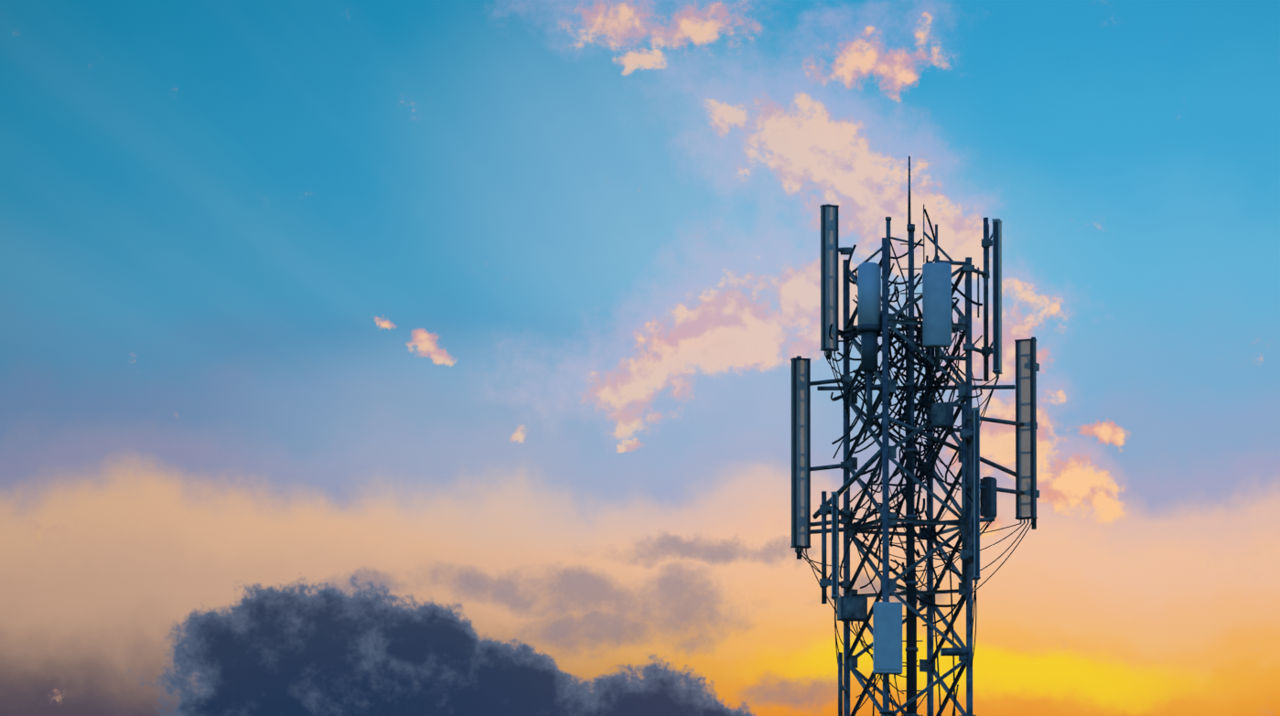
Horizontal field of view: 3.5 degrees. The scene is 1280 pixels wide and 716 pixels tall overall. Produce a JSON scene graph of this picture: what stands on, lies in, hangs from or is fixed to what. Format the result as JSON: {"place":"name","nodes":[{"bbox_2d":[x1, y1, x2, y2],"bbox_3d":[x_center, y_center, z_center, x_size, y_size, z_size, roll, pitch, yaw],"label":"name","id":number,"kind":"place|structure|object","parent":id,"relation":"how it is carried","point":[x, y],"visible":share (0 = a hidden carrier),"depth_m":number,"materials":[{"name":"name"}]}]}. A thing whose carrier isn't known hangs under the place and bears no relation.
{"place":"outdoors","nodes":[
{"label":"outdoors","id":0,"kind":"place"},
{"bbox_2d":[0,0,1279,715],"label":"sky","id":1,"kind":"structure","parent":0,"point":[358,358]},
{"label":"ground","id":2,"kind":"structure","parent":0,"visible":0},
{"bbox_3d":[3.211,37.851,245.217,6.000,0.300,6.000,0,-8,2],"label":"tower foundation pad","id":3,"kind":"object","parent":2,"relation":"on","visible":0},
{"bbox_2d":[790,156,1039,715],"bbox_3d":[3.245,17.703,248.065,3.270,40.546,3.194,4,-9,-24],"label":"lattice tower","id":4,"kind":"structure","parent":3,"relation":"on","point":[937,328],"depth_m":250.21,"materials":[{"name":"metal"}]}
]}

